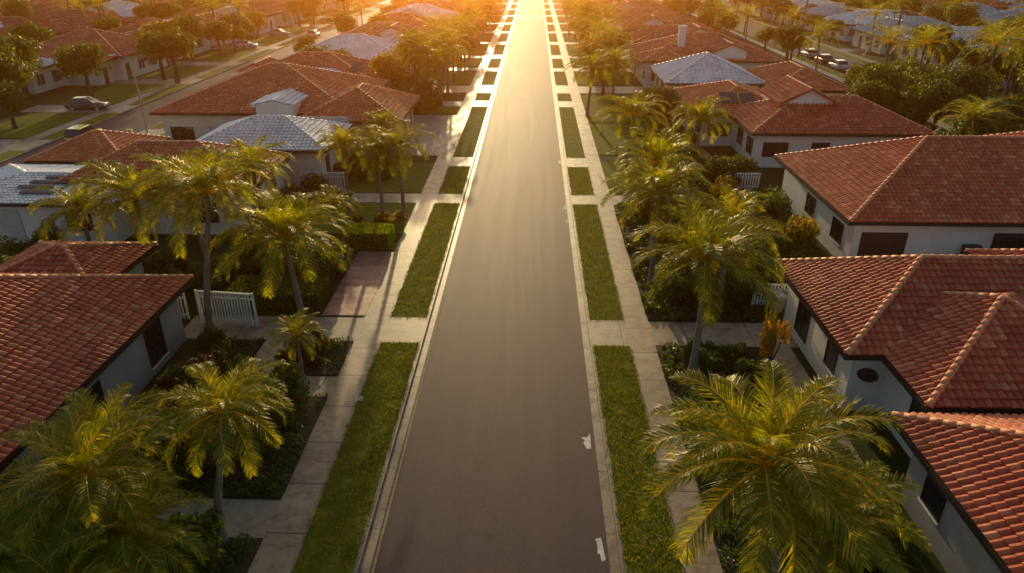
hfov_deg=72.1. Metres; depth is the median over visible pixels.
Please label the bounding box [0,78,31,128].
tree
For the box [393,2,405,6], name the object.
tree
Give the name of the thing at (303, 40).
tree
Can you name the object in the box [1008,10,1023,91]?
palm tree
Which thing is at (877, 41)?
window
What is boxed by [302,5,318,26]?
tree
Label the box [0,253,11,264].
shrub
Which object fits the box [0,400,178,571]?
palm tree
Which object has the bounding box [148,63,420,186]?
house
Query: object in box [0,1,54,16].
house
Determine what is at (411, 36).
palm tree
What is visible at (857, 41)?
house
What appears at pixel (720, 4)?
palm tree
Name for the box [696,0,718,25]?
tree
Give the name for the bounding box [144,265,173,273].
shrub
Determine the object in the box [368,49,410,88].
tree
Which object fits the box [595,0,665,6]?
house
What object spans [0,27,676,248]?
lawn
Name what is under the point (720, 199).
shrub
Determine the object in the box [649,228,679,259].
shrub
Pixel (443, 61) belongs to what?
palm tree
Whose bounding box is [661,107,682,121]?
shrub
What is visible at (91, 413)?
palm tree
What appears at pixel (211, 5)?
palm tree
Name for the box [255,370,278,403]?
shrub
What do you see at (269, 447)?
shrub
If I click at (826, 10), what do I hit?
house
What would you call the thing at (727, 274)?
shrub
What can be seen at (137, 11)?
tree
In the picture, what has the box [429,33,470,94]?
palm tree
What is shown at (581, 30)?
tree
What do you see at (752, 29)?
side road
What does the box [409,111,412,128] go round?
window
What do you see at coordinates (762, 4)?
tree
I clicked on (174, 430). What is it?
shrub
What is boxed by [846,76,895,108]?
tree
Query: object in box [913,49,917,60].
door
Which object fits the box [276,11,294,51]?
street lamp
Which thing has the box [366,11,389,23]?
tree
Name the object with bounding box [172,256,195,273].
shrub
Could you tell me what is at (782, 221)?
shrub
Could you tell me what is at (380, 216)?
shrub
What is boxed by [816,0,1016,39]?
power line
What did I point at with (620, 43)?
tree
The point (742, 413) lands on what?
shrub
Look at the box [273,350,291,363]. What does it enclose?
shrub
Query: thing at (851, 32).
window
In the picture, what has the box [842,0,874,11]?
tree
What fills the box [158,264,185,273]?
shrub
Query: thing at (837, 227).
window
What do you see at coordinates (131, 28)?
house
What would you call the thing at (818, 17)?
tree
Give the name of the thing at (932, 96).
tree
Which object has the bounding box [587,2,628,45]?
palm tree
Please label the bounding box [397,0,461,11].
house
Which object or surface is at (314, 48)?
tree
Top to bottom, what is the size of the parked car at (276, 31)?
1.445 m
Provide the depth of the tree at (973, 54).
89.00 m
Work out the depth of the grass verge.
30.01 m
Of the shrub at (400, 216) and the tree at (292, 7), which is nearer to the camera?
the shrub at (400, 216)
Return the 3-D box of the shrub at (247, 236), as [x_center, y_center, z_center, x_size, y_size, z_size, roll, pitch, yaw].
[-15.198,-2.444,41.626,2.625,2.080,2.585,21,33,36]
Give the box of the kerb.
[0,1,950,572]
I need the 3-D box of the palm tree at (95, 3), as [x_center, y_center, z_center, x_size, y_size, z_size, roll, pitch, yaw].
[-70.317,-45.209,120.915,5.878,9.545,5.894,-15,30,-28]
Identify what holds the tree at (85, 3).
on the yard ground at (898, 460)
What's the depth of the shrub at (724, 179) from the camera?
48.00 m
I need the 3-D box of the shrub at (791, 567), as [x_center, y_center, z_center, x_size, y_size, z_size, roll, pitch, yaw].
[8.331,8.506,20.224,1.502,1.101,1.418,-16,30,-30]
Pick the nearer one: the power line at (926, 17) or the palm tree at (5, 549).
the palm tree at (5, 549)
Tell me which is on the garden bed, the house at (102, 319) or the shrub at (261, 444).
the shrub at (261, 444)
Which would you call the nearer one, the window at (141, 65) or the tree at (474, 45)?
the window at (141, 65)
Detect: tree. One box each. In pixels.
[0,0,33,16]
[0,32,43,98]
[0,41,37,112]
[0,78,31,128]
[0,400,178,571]
[0,483,73,572]
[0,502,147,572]
[3,19,56,42]
[20,381,176,497]
[27,178,129,240]
[28,469,212,572]
[50,0,83,30]
[51,41,110,97]
[57,0,84,9]
[57,158,187,259]
[73,0,88,8]
[81,0,115,18]
[88,0,111,4]
[90,15,122,30]
[118,149,245,271]
[125,0,152,17]
[128,144,277,327]
[132,1,154,19]
[133,28,167,79]
[133,356,294,544]
[138,0,172,18]
[140,18,180,62]
[140,25,197,82]
[155,0,184,17]
[172,12,206,60]
[178,0,204,8]
[190,0,231,53]
[200,19,232,55]
[207,187,354,324]
[215,134,295,234]
[217,0,232,3]
[221,10,252,39]
[222,24,246,51]
[223,0,254,48]
[230,17,257,39]
[245,10,265,36]
[265,308,330,390]
[286,0,308,26]
[293,34,315,50]
[295,43,330,52]
[297,0,302,30]
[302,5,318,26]
[305,0,323,24]
[308,184,361,234]
[313,123,370,212]
[326,11,359,28]
[331,47,352,55]
[333,0,353,13]
[335,21,353,33]
[340,124,412,214]
[346,0,372,24]
[360,109,403,160]
[360,119,437,216]
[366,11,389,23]
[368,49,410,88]
[380,4,397,13]
[389,27,433,89]
[389,31,439,86]
[390,0,406,4]
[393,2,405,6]
[398,37,451,83]
[410,43,468,106]
[413,12,449,69]
[420,30,460,90]
[425,15,464,70]
[426,26,462,72]
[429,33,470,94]
[430,25,470,81]
[430,30,460,80]
[437,13,474,60]
[441,13,473,54]
[450,12,482,31]
[451,15,482,61]
[452,26,475,60]
[454,0,483,15]
[455,0,480,11]
[460,8,485,32]
[465,36,478,59]
[466,7,494,46]
[469,19,486,40]
[476,0,497,27]
[477,2,495,26]
[555,0,579,33]
[562,49,624,115]
[564,0,597,41]
[564,13,600,59]
[565,5,598,54]
[566,4,575,17]
[567,10,590,40]
[568,19,575,37]
[569,18,599,38]
[571,0,605,19]
[574,19,596,39]
[574,27,614,84]
[577,39,604,63]
[578,17,620,43]
[580,37,609,51]
[582,9,612,26]
[586,45,640,104]
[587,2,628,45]
[587,20,623,42]
[589,58,620,95]
[591,24,632,58]
[591,90,672,167]
[600,152,712,286]
[605,30,632,49]
[607,127,704,248]
[629,193,792,374]
[635,358,912,572]
[639,83,682,119]
[661,0,671,7]
[666,1,681,11]
[669,95,735,150]
[669,183,785,308]
[671,0,690,14]
[680,0,703,17]
[695,12,707,23]
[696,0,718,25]
[699,0,719,26]
[701,5,723,27]
[706,11,720,31]
[707,0,735,31]
[713,5,743,34]
[713,10,739,34]
[731,2,764,42]
[735,454,932,572]
[738,0,756,13]
[752,0,768,17]
[754,25,775,50]
[765,0,783,24]
[771,23,805,60]
[772,0,797,25]
[776,4,813,25]
[779,33,811,60]
[795,17,847,71]
[804,13,823,33]
[822,17,844,41]
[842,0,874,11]
[842,61,893,87]
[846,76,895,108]
[856,2,894,53]
[857,60,903,92]
[858,22,920,67]
[867,0,894,9]
[880,0,913,17]
[887,87,911,111]
[889,55,925,110]
[891,23,966,103]
[894,102,931,127]
[896,0,926,15]
[897,71,956,124]
[897,77,976,131]
[899,62,946,87]
[907,21,954,67]
[918,3,946,17]
[928,97,1016,134]
[929,62,1004,134]
[931,36,967,73]
[932,14,948,22]
[933,0,957,7]
[937,0,974,7]
[943,4,982,24]
[943,94,1022,129]
[944,2,981,19]
[946,107,1011,135]
[954,15,986,26]
[955,44,995,71]
[961,25,1023,100]
[962,97,1023,129]
[965,17,1016,67]
[969,45,1009,84]
[970,22,1011,44]
[983,25,1023,96]
[988,91,1023,130]
[997,30,1023,96]
[999,12,1023,35]
[1000,52,1023,93]
[1001,46,1019,91]
[1004,124,1023,132]
[1005,116,1023,130]
[1006,47,1023,92]
[1007,5,1023,94]
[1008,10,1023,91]
[1011,51,1023,77]
[1017,65,1023,89]
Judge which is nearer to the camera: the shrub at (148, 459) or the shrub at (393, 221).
the shrub at (148, 459)
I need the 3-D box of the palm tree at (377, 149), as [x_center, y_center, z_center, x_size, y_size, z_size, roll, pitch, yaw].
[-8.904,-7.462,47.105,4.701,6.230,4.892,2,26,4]
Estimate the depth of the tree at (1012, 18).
110.36 m
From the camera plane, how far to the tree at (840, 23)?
134.00 m
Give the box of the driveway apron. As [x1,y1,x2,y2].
[382,3,628,345]
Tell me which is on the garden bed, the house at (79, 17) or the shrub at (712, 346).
the shrub at (712, 346)
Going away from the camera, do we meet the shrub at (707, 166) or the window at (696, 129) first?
the shrub at (707, 166)
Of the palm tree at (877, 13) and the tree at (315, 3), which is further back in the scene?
the tree at (315, 3)
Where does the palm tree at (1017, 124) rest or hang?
on the yard ground at (898, 460)
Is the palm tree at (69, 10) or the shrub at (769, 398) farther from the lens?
the palm tree at (69, 10)
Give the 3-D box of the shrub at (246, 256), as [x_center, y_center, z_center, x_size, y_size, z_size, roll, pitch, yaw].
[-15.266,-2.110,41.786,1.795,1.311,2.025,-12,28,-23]
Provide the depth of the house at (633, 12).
143.51 m
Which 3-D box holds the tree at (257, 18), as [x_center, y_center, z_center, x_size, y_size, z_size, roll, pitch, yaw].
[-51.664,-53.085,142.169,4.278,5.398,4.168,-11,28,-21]
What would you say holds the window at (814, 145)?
in the house at (788, 114)
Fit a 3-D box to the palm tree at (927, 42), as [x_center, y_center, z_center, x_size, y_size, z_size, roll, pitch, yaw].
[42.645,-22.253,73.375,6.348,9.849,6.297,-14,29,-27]
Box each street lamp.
[108,54,147,131]
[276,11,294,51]
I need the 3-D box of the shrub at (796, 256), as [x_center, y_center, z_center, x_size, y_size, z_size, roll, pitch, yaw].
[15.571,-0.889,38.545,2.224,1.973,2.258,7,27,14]
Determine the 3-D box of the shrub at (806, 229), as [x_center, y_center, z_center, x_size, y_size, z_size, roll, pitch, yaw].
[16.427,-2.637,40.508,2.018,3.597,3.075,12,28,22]
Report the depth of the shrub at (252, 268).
39.31 m
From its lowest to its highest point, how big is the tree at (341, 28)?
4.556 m
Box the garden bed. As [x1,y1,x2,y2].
[98,178,889,572]
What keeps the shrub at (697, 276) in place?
on the garden bed
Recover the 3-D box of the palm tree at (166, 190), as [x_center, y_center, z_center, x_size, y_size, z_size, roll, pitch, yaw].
[-17.054,-3.475,37.258,5.860,7.675,5.645,11,28,21]
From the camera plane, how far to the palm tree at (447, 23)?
101.89 m
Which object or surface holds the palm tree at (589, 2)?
on the lawn at (414, 180)
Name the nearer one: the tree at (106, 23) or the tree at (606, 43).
the tree at (606, 43)
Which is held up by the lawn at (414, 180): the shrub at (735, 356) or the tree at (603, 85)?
the tree at (603, 85)
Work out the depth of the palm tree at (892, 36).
71.12 m
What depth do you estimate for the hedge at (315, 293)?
36.21 m
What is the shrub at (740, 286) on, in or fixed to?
on the garden bed
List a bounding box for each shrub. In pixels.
[0,235,26,259]
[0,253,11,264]
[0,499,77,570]
[0,553,23,569]
[9,221,62,251]
[121,559,204,572]
[130,452,157,463]
[131,434,171,465]
[134,513,195,544]
[136,543,186,572]
[142,257,163,272]
[143,250,170,271]
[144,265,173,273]
[154,244,181,266]
[154,400,191,418]
[155,373,189,395]
[155,385,196,413]
[155,408,204,447]
[156,442,183,469]
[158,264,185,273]
[159,371,181,388]
[160,506,225,572]
[164,364,196,387]
[165,510,189,548]
[166,448,204,484]
[169,414,205,449]
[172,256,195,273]
[180,419,235,470]
[183,353,218,382]
[184,262,225,296]
[193,349,226,369]
[196,325,224,348]
[196,326,226,350]
[197,337,211,354]
[208,344,228,362]
[210,253,240,282]
[213,333,232,356]
[216,402,252,427]
[221,363,268,398]
[232,231,278,258]
[237,429,267,467]
[238,257,263,276]
[240,248,251,258]
[241,404,263,423]
[248,245,266,257]
[252,430,275,452]
[254,248,289,274]
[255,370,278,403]
[260,407,299,431]
[262,360,310,410]
[270,384,308,411]
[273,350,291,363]
[277,185,297,201]
[281,247,313,278]
[284,184,301,198]
[286,189,307,201]
[288,347,305,359]
[295,353,307,363]
[298,257,335,278]
[299,172,327,191]
[303,323,328,348]
[303,351,322,366]
[306,196,316,206]
[308,187,323,200]
[313,241,352,260]
[313,251,351,273]
[339,167,352,179]
[345,153,359,169]
[352,167,368,181]
[352,212,363,222]
[372,216,383,225]
[374,167,387,178]
[374,212,382,220]
[380,217,387,223]
[381,159,397,166]
[381,168,394,180]
[382,212,389,220]
[387,217,398,227]
[389,210,407,223]
[413,90,431,111]
[414,101,424,111]
[415,78,439,105]
[430,97,441,108]
[631,190,667,221]
[636,118,661,132]
[636,124,662,151]
[648,216,679,234]
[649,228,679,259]
[654,263,663,280]
[659,125,680,137]
[659,201,689,237]
[659,269,693,304]
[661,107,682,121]
[661,242,701,271]
[667,189,717,222]
[670,154,701,175]
[670,226,690,250]
[671,172,695,189]
[671,262,700,277]
[671,267,700,302]
[678,150,703,162]
[680,128,696,147]
[683,263,716,295]
[685,337,707,353]
[688,181,714,199]
[690,155,713,183]
[698,348,723,371]
[699,383,725,411]
[704,340,721,358]
[705,154,744,175]
[707,281,729,303]
[709,173,736,202]
[711,166,737,182]
[711,266,748,285]
[716,163,739,180]
[716,193,735,206]
[719,382,755,411]
[720,405,758,445]
[722,169,740,187]
[724,267,762,300]
[725,341,747,356]
[726,154,758,175]
[730,348,746,362]
[731,485,788,537]
[732,153,752,171]
[732,278,754,299]
[734,185,788,227]
[735,357,772,380]
[736,168,753,181]
[739,378,761,390]
[740,240,769,276]
[741,226,788,259]
[744,456,785,483]
[748,388,766,409]
[757,212,793,230]
[758,310,791,364]
[760,253,777,276]
[760,388,784,418]
[762,274,786,292]
[769,214,820,237]
[772,214,817,255]
[778,237,815,257]
[779,251,813,258]
[780,198,792,215]
[781,251,798,258]
[782,213,819,251]
[783,559,811,572]
[798,530,864,572]
[810,415,842,443]
[810,555,849,572]
[814,442,872,485]
[855,527,906,568]
[865,510,895,537]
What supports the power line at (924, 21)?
attached to the utility pole at (892, 52)
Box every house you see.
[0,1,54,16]
[0,16,87,36]
[0,57,64,93]
[0,129,292,243]
[0,240,195,522]
[24,0,82,8]
[30,9,135,27]
[33,28,167,85]
[84,1,141,18]
[106,17,210,58]
[133,0,173,3]
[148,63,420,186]
[164,8,245,45]
[203,3,278,34]
[230,0,296,26]
[236,51,388,87]
[275,0,315,19]
[279,33,417,81]
[317,0,327,13]
[327,0,345,8]
[341,21,430,41]
[359,12,442,28]
[390,3,458,24]
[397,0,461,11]
[403,0,471,11]
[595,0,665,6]
[595,0,679,24]
[602,7,688,30]
[616,12,713,47]
[626,23,712,54]
[626,25,784,87]
[649,52,852,105]
[673,75,938,167]
[722,0,736,6]
[736,1,751,9]
[751,0,789,17]
[773,0,837,24]
[773,131,1023,256]
[773,248,1023,458]
[797,3,846,31]
[823,9,905,40]
[849,16,954,53]
[888,411,1023,572]
[897,26,982,67]
[902,0,944,15]
[915,2,1001,14]
[948,41,1016,87]
[970,0,1023,10]
[980,8,1023,25]
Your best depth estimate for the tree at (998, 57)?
87.03 m
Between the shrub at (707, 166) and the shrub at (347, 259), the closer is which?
the shrub at (347, 259)
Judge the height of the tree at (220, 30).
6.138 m
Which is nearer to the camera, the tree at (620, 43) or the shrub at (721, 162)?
the shrub at (721, 162)
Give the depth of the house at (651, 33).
112.99 m
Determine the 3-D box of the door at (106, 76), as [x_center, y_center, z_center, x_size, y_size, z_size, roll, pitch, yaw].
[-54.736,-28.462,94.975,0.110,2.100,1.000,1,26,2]
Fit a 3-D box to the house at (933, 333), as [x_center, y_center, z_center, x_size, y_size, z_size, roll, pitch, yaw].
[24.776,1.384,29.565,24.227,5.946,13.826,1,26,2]
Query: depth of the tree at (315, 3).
161.02 m
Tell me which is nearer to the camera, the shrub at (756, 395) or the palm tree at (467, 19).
the shrub at (756, 395)
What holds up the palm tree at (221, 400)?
on the garden bed
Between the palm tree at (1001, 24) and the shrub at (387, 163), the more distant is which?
the palm tree at (1001, 24)
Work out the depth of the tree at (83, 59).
81.53 m
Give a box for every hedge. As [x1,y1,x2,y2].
[223,274,331,311]
[333,163,349,175]
[342,223,394,249]
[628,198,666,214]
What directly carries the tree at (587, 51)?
on the lawn at (414, 180)
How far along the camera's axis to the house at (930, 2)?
159.27 m
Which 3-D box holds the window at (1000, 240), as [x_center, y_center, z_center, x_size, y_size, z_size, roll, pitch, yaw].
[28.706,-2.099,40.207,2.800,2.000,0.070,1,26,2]
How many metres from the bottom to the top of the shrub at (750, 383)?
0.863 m
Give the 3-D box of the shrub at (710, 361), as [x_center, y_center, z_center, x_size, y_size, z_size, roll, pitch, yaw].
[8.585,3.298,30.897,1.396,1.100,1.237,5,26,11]
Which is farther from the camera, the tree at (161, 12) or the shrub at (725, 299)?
the tree at (161, 12)
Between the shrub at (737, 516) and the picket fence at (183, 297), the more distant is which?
the picket fence at (183, 297)
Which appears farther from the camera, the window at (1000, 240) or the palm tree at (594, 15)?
the palm tree at (594, 15)
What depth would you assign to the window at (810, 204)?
46.27 m
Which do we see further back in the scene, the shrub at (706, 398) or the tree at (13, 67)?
the tree at (13, 67)
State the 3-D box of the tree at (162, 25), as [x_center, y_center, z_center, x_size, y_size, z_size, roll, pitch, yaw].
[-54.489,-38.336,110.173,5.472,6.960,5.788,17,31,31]
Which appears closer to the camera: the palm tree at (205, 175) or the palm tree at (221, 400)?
the palm tree at (221, 400)
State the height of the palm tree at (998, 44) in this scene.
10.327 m
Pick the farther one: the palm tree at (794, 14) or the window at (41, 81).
the palm tree at (794, 14)
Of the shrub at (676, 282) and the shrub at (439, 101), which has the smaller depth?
the shrub at (676, 282)
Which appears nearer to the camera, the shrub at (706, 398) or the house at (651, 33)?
the shrub at (706, 398)
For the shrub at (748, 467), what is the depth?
24.10 m
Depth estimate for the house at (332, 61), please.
82.15 m
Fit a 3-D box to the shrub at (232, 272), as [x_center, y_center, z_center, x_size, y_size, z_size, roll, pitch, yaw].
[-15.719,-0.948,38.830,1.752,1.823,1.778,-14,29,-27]
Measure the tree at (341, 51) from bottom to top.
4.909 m
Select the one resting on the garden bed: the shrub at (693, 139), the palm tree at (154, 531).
the palm tree at (154, 531)
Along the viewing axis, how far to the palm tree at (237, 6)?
123.35 m
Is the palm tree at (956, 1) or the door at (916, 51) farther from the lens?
the palm tree at (956, 1)
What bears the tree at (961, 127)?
on the yard ground at (898, 460)
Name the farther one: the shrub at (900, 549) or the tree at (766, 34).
the tree at (766, 34)
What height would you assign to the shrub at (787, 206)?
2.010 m
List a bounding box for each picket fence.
[177,292,189,318]
[194,289,258,325]
[299,172,345,191]
[302,116,349,151]
[735,173,760,188]
[751,283,788,304]
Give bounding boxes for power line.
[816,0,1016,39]
[820,0,1023,39]
[828,1,1008,37]
[829,0,1023,38]
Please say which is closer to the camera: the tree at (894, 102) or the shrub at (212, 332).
the shrub at (212, 332)
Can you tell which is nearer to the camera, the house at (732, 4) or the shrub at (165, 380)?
the shrub at (165, 380)
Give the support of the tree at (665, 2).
on the yard ground at (898, 460)
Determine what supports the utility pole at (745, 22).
on the grass verge
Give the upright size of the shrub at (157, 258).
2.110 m
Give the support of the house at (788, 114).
on the yard ground at (898, 460)
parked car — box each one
[63,124,101,141]
[64,96,109,110]
[232,40,258,47]
[267,28,290,35]
[307,30,320,37]
[800,48,816,58]
[814,54,833,64]
[828,59,849,70]
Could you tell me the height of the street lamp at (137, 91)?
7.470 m
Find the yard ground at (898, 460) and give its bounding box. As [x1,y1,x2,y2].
[0,0,1016,572]
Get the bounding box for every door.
[0,209,27,242]
[68,70,85,84]
[102,67,109,83]
[125,63,132,78]
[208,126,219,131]
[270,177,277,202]
[325,153,330,181]
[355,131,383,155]
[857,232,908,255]
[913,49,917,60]
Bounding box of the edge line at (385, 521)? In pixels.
[371,295,444,572]
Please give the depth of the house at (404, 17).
130.03 m
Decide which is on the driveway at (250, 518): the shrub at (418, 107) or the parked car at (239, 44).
the parked car at (239, 44)
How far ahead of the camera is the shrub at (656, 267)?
38.69 m
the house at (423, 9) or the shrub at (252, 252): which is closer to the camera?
the shrub at (252, 252)
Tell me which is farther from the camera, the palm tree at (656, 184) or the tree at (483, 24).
the tree at (483, 24)
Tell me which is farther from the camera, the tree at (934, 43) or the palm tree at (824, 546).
the tree at (934, 43)
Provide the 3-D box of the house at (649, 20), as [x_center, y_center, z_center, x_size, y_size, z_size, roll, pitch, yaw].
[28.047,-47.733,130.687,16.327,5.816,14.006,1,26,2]
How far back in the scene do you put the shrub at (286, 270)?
38.63 m
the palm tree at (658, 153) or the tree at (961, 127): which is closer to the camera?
the palm tree at (658, 153)
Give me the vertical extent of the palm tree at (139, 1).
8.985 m
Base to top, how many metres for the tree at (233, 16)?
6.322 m
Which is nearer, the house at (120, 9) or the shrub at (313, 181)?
the shrub at (313, 181)
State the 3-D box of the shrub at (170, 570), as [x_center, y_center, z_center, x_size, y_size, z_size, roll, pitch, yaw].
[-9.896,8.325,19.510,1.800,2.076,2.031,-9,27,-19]
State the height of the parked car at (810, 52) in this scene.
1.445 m
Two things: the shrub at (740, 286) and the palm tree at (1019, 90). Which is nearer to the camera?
the shrub at (740, 286)
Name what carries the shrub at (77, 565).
on the garden bed
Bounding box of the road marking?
[494,15,605,560]
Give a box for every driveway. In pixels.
[0,2,1003,537]
[322,252,393,315]
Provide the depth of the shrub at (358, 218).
47.15 m
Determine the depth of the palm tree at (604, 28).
101.15 m
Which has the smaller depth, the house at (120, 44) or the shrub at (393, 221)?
the shrub at (393, 221)
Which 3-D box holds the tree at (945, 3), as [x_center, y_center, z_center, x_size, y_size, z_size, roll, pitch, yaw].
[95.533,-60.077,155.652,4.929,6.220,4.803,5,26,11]
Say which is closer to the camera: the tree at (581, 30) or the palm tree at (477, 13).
the tree at (581, 30)
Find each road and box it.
[0,3,391,167]
[369,0,610,572]
[669,0,1023,130]
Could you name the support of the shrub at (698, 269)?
on the garden bed
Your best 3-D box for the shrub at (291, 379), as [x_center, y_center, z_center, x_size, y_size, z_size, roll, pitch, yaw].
[-9.054,4.077,28.016,1.944,2.268,1.914,-19,32,-34]
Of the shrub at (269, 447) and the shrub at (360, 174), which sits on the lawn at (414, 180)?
the shrub at (360, 174)
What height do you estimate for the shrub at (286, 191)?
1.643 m
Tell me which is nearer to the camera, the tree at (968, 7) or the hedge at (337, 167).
the hedge at (337, 167)
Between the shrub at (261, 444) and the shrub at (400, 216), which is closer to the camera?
the shrub at (261, 444)
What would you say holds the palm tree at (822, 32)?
on the yard ground at (898, 460)
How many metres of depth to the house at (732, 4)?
210.55 m
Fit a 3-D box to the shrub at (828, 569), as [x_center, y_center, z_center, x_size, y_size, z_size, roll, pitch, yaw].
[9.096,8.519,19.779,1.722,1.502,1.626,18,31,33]
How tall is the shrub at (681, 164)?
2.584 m
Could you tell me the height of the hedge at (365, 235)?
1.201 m
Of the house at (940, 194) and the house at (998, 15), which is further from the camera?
the house at (998, 15)
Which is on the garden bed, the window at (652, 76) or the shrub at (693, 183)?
the shrub at (693, 183)
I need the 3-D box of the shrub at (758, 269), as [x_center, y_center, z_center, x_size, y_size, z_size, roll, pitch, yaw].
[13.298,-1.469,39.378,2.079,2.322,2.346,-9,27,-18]
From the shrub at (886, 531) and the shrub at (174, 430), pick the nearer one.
the shrub at (886, 531)
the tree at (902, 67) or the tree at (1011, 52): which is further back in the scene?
the tree at (1011, 52)
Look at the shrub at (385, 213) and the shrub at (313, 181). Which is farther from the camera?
the shrub at (313, 181)
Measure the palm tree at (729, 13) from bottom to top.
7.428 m
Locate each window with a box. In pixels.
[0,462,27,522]
[35,73,46,86]
[51,69,61,81]
[65,213,95,231]
[65,379,109,419]
[138,58,145,69]
[143,317,169,369]
[170,127,195,140]
[192,202,220,223]
[252,187,262,210]
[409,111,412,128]
[650,71,654,80]
[695,120,698,134]
[707,123,731,136]
[736,126,743,146]
[745,135,753,155]
[761,142,788,157]
[792,300,810,345]
[803,192,816,219]
[811,143,829,149]
[821,339,838,375]
[828,216,843,246]
[848,30,854,36]
[865,36,870,45]
[874,39,879,48]
[902,45,908,54]
[908,398,922,412]
[917,473,946,525]
[990,233,1023,248]
[998,73,1013,80]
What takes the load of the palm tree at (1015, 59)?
on the yard ground at (898, 460)
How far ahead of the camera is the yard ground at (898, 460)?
45.06 m
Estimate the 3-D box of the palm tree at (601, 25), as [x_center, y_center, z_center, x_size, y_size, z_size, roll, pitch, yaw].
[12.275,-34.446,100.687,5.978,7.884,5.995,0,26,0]
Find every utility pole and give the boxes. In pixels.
[743,0,748,33]
[797,0,807,56]
[888,7,909,64]
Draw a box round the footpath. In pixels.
[0,0,990,572]
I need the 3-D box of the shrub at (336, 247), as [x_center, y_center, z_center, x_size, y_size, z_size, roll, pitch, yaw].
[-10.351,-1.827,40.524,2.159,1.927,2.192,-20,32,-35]
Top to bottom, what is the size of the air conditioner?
0.750 m
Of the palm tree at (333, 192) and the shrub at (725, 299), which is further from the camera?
the palm tree at (333, 192)
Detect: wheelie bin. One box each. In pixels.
[767,290,786,311]
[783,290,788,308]
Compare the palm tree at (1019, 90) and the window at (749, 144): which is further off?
the palm tree at (1019, 90)
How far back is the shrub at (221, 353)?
31.45 m
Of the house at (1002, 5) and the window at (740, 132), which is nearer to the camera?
the window at (740, 132)
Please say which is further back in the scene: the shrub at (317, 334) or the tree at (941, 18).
the tree at (941, 18)
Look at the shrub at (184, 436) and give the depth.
25.13 m
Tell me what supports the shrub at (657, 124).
on the lawn at (414, 180)
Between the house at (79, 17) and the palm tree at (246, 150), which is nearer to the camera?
the palm tree at (246, 150)
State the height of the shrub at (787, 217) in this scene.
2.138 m
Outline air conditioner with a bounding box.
[960,244,982,254]
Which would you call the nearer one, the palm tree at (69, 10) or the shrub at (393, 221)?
the shrub at (393, 221)
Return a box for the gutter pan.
[359,0,620,572]
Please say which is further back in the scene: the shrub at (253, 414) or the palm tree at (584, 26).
the palm tree at (584, 26)
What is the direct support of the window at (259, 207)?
in the house at (55, 168)
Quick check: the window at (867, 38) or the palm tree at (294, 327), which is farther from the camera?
the window at (867, 38)
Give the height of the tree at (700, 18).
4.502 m
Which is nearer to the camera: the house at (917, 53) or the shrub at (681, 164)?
the shrub at (681, 164)
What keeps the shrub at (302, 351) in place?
on the garden bed
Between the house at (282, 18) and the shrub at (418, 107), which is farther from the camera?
the house at (282, 18)
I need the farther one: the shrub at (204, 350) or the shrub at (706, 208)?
the shrub at (706, 208)
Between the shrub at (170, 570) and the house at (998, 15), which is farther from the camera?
the house at (998, 15)
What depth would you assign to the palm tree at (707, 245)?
28.33 m
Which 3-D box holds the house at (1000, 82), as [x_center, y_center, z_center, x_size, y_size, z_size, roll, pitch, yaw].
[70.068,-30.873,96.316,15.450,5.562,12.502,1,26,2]
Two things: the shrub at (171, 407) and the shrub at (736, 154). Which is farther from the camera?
the shrub at (736, 154)
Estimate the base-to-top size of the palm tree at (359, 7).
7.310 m
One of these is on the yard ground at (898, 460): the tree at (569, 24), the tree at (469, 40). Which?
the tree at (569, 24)
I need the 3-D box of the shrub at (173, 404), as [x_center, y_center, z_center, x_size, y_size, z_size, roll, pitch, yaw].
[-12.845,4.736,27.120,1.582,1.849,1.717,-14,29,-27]
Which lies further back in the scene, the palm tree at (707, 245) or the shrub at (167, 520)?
the palm tree at (707, 245)
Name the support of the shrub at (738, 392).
on the garden bed
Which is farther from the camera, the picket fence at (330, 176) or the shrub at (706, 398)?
the picket fence at (330, 176)
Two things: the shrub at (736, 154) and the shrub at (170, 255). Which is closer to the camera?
the shrub at (170, 255)
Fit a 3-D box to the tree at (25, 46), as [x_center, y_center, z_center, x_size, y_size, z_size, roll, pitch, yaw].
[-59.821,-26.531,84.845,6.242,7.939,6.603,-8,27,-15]
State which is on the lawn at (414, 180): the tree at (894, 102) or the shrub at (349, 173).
the shrub at (349, 173)
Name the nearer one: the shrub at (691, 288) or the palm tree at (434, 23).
the shrub at (691, 288)
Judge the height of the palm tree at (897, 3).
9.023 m
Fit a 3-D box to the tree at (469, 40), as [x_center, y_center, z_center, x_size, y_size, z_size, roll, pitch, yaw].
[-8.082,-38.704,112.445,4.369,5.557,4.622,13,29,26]
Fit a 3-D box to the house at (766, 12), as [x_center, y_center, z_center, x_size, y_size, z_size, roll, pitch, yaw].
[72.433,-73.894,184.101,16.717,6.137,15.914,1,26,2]
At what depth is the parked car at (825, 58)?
110.54 m
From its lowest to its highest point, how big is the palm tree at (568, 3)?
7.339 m
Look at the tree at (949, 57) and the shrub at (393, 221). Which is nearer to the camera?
the shrub at (393, 221)

